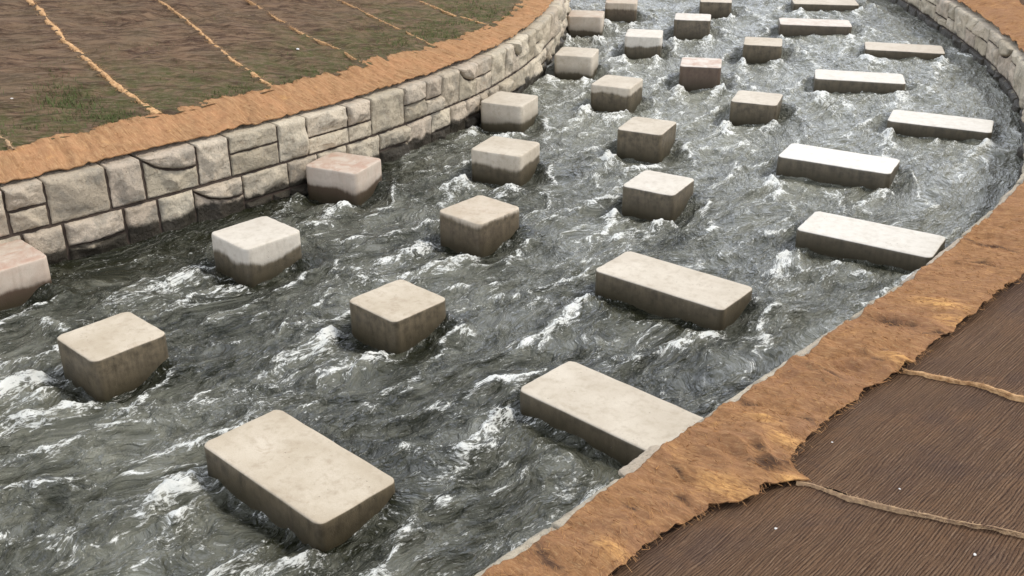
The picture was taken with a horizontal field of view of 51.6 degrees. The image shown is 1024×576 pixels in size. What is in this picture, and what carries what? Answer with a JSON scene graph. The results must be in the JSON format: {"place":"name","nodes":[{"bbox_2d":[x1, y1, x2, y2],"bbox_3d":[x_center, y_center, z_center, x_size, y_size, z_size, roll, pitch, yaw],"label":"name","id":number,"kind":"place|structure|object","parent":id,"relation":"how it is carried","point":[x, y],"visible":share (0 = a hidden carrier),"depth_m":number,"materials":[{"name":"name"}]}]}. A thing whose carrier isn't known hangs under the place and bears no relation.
{"place":"outdoors","nodes":[
{"label":"outdoors","id":0,"kind":"place"},
{"bbox_2d":[0,0,1023,575],"bbox_3d":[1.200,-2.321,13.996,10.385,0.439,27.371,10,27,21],"label":"stream water","id":1,"kind":"structure","parent":0,"point":[460,448],"depth_m":8.79,"materials":[{"name":"grey liquid"}]},
{"bbox_2d":[0,240,51,310],"bbox_3d":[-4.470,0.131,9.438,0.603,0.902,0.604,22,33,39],"label":"concrete block","id":2,"kind":"structure","parent":1,"relation":"in","point":[24,272],"depth_m":9.19,"materials":[{"name":"grey concrete"}]},
{"bbox_2d":[57,312,168,401],"bbox_3d":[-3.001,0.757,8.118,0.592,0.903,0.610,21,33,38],"label":"concrete block","id":3,"kind":"structure","parent":1,"relation":"in","point":[107,359],"depth_m":7.83,"materials":[{"name":"grey concrete"}]},
{"bbox_2d":[212,216,301,287],"bbox_3d":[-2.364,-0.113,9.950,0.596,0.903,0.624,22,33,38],"label":"concrete block","id":4,"kind":"structure","parent":1,"relation":"in","point":[252,253],"depth_m":9.65,"materials":[{"name":"grey concrete"}]},
{"bbox_2d":[204,410,394,551],"bbox_3d":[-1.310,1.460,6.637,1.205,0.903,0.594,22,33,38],"label":"long concrete block","id":5,"kind":"structure","parent":1,"relation":"in","point":[310,487],"depth_m":6.33,"materials":[{"name":"grey concrete"}]},
{"bbox_2d":[306,152,381,205],"bbox_3d":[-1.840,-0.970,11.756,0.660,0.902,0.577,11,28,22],"label":"concrete block","id":6,"kind":"structure","parent":1,"relation":"in","point":[337,177],"depth_m":11.45,"materials":[{"name":"grey concrete"}]},
{"bbox_2d":[349,280,445,353],"bbox_3d":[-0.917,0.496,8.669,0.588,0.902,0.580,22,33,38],"label":"concrete block","id":7,"kind":"structure","parent":1,"relation":"in","point":[397,316],"depth_m":8.38,"materials":[{"name":"grey concrete"}]},
{"bbox_2d":[440,195,518,256],"bbox_3d":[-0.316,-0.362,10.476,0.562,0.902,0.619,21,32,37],"label":"concrete block","id":8,"kind":"structure","parent":1,"relation":"in","point":[480,226],"depth_m":10.17,"materials":[{"name":"grey concrete"}]},
{"bbox_2d":[471,136,539,186],"bbox_3d":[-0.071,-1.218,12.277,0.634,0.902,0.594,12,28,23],"label":"concrete block","id":9,"kind":"structure","parent":1,"relation":"in","point":[498,160],"depth_m":11.96,"materials":[{"name":"grey concrete"}]},
{"bbox_2d":[481,91,537,132],"bbox_3d":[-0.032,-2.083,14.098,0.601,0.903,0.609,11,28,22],"label":"concrete block","id":10,"kind":"structure","parent":1,"relation":"in","point":[505,112],"depth_m":13.77,"materials":[{"name":"grey concrete"}]},
{"bbox_2d":[554,47,598,79],"bbox_3d":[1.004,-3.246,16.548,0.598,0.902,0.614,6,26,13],"label":"concrete block","id":11,"kind":"structure","parent":1,"relation":"in","point":[575,63],"depth_m":16.19,"materials":[{"name":"grey concrete"}]},
{"bbox_2d":[567,10,604,37],"bbox_3d":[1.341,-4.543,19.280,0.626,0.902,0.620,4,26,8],"label":"concrete block","id":12,"kind":"structure","parent":1,"relation":"in","point":[584,23],"depth_m":18.91,"materials":[{"name":"grey concrete"}]},
{"bbox_2d":[520,361,702,465],"bbox_3d":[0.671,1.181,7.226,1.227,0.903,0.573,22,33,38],"label":"long concrete block","id":13,"kind":"structure","parent":1,"relation":"in","point":[624,424],"depth_m":6.99,"materials":[{"name":"grey concrete"}]},
{"bbox_2d":[591,75,642,112],"bbox_3d":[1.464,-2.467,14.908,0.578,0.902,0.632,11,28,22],"label":"concrete block","id":14,"kind":"structure","parent":1,"relation":"in","point":[612,93],"depth_m":14.57,"materials":[{"name":"grey concrete"}]},
{"bbox_2d":[605,0,637,22],"bbox_3d":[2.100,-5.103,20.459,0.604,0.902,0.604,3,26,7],"label":"concrete block","id":15,"kind":"structure","parent":1,"relation":"in","point":[621,10],"depth_m":20.08,"materials":[{"name":"grey concrete"}]},
{"bbox_2d":[624,29,662,59],"bbox_3d":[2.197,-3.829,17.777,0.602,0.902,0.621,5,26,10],"label":"concrete block","id":16,"kind":"structure","parent":1,"relation":"in","point":[642,43],"depth_m":17.41,"materials":[{"name":"grey concrete"}]},
{"bbox_2d":[617,117,676,163],"bbox_3d":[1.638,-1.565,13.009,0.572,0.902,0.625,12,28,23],"label":"concrete block","id":17,"kind":"structure","parent":1,"relation":"in","point":[646,140],"depth_m":12.67,"materials":[{"name":"grey concrete"}]},
{"bbox_2d":[622,170,693,220],"bbox_3d":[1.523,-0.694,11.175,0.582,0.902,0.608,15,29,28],"label":"concrete block","id":18,"kind":"structure","parent":1,"relation":"in","point":[648,195],"depth_m":10.86,"materials":[{"name":"grey concrete"}]},
{"bbox_2d":[594,251,751,330],"bbox_3d":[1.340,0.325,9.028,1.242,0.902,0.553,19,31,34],"label":"long concrete block","id":19,"kind":"structure","parent":1,"relation":"in","point":[654,286],"depth_m":8.72,"materials":[{"name":"grey concrete"}]},
{"bbox_2d":[673,13,710,39],"bbox_3d":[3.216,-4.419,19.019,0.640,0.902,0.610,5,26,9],"label":"concrete block","id":20,"kind":"structure","parent":1,"relation":"in","point":[689,26],"depth_m":18.65,"materials":[{"name":"grey concrete"}]},
{"bbox_2d":[679,57,721,91],"bbox_3d":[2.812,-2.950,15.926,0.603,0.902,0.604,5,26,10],"label":"concrete block","id":21,"kind":"structure","parent":1,"relation":"in","point":[695,73],"depth_m":15.56,"materials":[{"name":"grey concrete"}]},
{"bbox_2d":[699,0,731,18],"bbox_3d":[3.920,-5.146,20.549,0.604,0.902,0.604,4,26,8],"label":"concrete block","id":22,"kind":"structure","parent":1,"relation":"in","point":[715,9],"depth_m":20.15,"materials":[{"name":"grey concrete"}]},
{"bbox_2d":[729,90,782,125],"bbox_3d":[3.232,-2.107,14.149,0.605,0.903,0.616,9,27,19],"label":"concrete block","id":23,"kind":"structure","parent":1,"relation":"in","point":[752,107],"depth_m":13.80,"materials":[{"name":"grey concrete"}]},
{"bbox_2d":[742,37,781,63],"bbox_3d":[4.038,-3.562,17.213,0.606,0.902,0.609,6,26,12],"label":"concrete block","id":24,"kind":"structure","parent":1,"relation":"in","point":[758,50],"depth_m":16.84,"materials":[{"name":"grey concrete"}]},
{"bbox_2d":[778,18,851,36],"bbox_3d":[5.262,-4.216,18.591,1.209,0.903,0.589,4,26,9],"label":"long concrete block","id":25,"kind":"structure","parent":1,"relation":"in","point":[791,27],"depth_m":18.22,"materials":[{"name":"grey concrete"}]},
{"bbox_2d":[791,0,858,11],"bbox_3d":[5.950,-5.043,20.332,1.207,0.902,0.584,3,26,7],"label":"long concrete block","id":26,"kind":"structure","parent":1,"relation":"in","point":[827,5],"depth_m":19.95,"materials":[{"name":"grey concrete"}]},
{"bbox_2d":[776,143,899,189],"bbox_3d":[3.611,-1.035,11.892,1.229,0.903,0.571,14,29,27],"label":"long concrete block","id":27,"kind":"structure","parent":1,"relation":"in","point":[835,167],"depth_m":11.58,"materials":[{"name":"grey concrete"}]},
{"bbox_2d":[813,69,905,93],"bbox_3d":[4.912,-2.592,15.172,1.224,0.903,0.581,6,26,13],"label":"long concrete block","id":28,"kind":"structure","parent":1,"relation":"in","point":[832,81],"depth_m":14.84,"materials":[{"name":"grey concrete"}]},
{"bbox_2d":[795,211,945,271],"bbox_3d":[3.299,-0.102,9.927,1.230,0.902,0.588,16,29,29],"label":"long concrete block","id":29,"kind":"structure","parent":1,"relation":"in","point":[831,235],"depth_m":9.64,"materials":[{"name":"grey concrete"}]},
{"bbox_2d":[864,42,944,59],"bbox_3d":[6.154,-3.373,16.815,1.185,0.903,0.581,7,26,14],"label":"long concrete block","id":30,"kind":"structure","parent":1,"relation":"in","point":[898,51],"depth_m":16.48,"materials":[{"name":"grey concrete"}]},
{"bbox_2d":[886,110,993,140],"bbox_3d":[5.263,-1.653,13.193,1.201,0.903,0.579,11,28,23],"label":"long concrete block","id":31,"kind":"structure","parent":1,"relation":"in","point":[922,124],"depth_m":12.88,"materials":[{"name":"grey concrete"}]},
{"bbox_2d":[763,370,902,495],"bbox_3d":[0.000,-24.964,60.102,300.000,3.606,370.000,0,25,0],"label":"ground","id":32,"kind":"structure","parent":0,"point":[837,490],"depth_m":5.09,"materials":[{"name":"soil"}]},
{"bbox_2d":[0,0,160,147],"bbox_3d":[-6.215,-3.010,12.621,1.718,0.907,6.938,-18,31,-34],"label":"erosion mat","id":33,"kind":"object","parent":32,"relation":"on","point":[25,25],"visible":1,"depth_m":11.31,"materials":[{"name":"brown fabric"}]},
{"bbox_2d":[0,0,509,140],"bbox_3d":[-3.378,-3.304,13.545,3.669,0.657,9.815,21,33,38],"label":"grass","id":34,"kind":"structure","parent":32,"relation":"on","point":[74,105],"depth_m":11.38,"materials":[{"name":"green plant"}]},
{"bbox_2d":[0,0,570,263],"bbox_3d":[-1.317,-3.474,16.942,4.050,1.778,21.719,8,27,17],"label":"stone wall","id":35,"kind":"structure","parent":32,"relation":"on","point":[87,209],"depth_m":11.09,"materials":[{"name":"grey stone"}]},
{"bbox_2d":[0,0,553,182],"bbox_3d":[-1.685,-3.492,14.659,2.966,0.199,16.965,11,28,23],"label":"coir strip","id":36,"kind":"object","parent":35,"relation":"on","point":[38,157],"visible":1,"depth_m":11.39,"materials":[{"name":"orange fabric"}]},
{"bbox_2d":[0,135,18,150],"bbox_3d":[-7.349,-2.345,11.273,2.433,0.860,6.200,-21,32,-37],"label":"erosion mat","id":37,"kind":"object","parent":36,"relation":"on","point":[3,142],"visible":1,"depth_m":10.03,"materials":[{"name":"beige fabric"}]},
{"bbox_2d":[33,0,272,114],"bbox_3d":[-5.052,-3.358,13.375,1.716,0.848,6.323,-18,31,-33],"label":"erosion mat","id":38,"kind":"object","parent":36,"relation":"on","point":[139,74],"visible":1,"depth_m":12.40,"materials":[{"name":"brown fabric"}]},
{"bbox_2d":[159,0,371,84],"bbox_3d":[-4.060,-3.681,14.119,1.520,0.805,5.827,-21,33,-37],"label":"erosion mat","id":39,"kind":"object","parent":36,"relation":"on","point":[266,43],"visible":0.99,"depth_m":13.14,"materials":[{"name":"brown fabric"}]},
{"bbox_2d":[423,0,526,26],"bbox_3d":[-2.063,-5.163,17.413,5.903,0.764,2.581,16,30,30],"label":"erosion mat","id":40,"kind":"object","parent":36,"relation":"on","point":[508,5],"visible":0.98,"depth_m":15.96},
{"bbox_2d":[249,0,437,65],"bbox_3d":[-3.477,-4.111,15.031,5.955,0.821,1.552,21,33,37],"label":"erosion mat","id":41,"kind":"object","parent":32,"relation":"on","point":[320,20],"visible":1,"depth_m":14.05,"materials":[{"name":"brown fabric"}]},
{"bbox_2d":[342,0,493,43],"bbox_3d":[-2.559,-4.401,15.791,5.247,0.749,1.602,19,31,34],"label":"erosion mat","id":42,"kind":"object","parent":32,"relation":"on","point":[401,13],"visible":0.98,"depth_m":14.97,"materials":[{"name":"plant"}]},
{"bbox_2d":[475,0,1023,575],"bbox_3d":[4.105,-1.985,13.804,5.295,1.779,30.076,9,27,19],"label":"stone wall","id":43,"kind":"structure","parent":32,"relation":"on","point":[979,38],"depth_m":14.78,"materials":[{"name":"grey stone"}]},
{"bbox_2d":[481,0,1023,575],"bbox_3d":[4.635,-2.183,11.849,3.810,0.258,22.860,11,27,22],"label":"coir strip","id":44,"kind":"object","parent":43,"relation":"on","point":[745,444],"visible":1,"depth_m":5.85,"materials":[{"name":"orange fabric"}]},
{"bbox_2d":[608,481,1023,575],"bbox_3d":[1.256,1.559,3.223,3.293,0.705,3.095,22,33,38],"label":"erosion mat","id":45,"kind":"object","parent":32,"relation":"on","point":[816,532],"visible":0.82,"depth_m":4.58,"materials":[{"name":"brown fabric"}]},
{"bbox_2d":[790,372,1023,537],"bbox_3d":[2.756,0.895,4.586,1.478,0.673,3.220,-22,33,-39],"label":"erosion mat","id":46,"kind":"object","parent":32,"relation":"on","point":[944,451],"visible":0.91,"depth_m":5.18,"materials":[{"name":"brown fabric"}]},
{"bbox_2d":[900,274,1023,401],"bbox_3d":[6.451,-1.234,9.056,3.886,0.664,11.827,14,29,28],"label":"erosion mat","id":47,"kind":"object","parent":32,"relation":"on","point":[983,349],"visible":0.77,"depth_m":6.24,"materials":[{"name":"brown fabric"}]}
]}

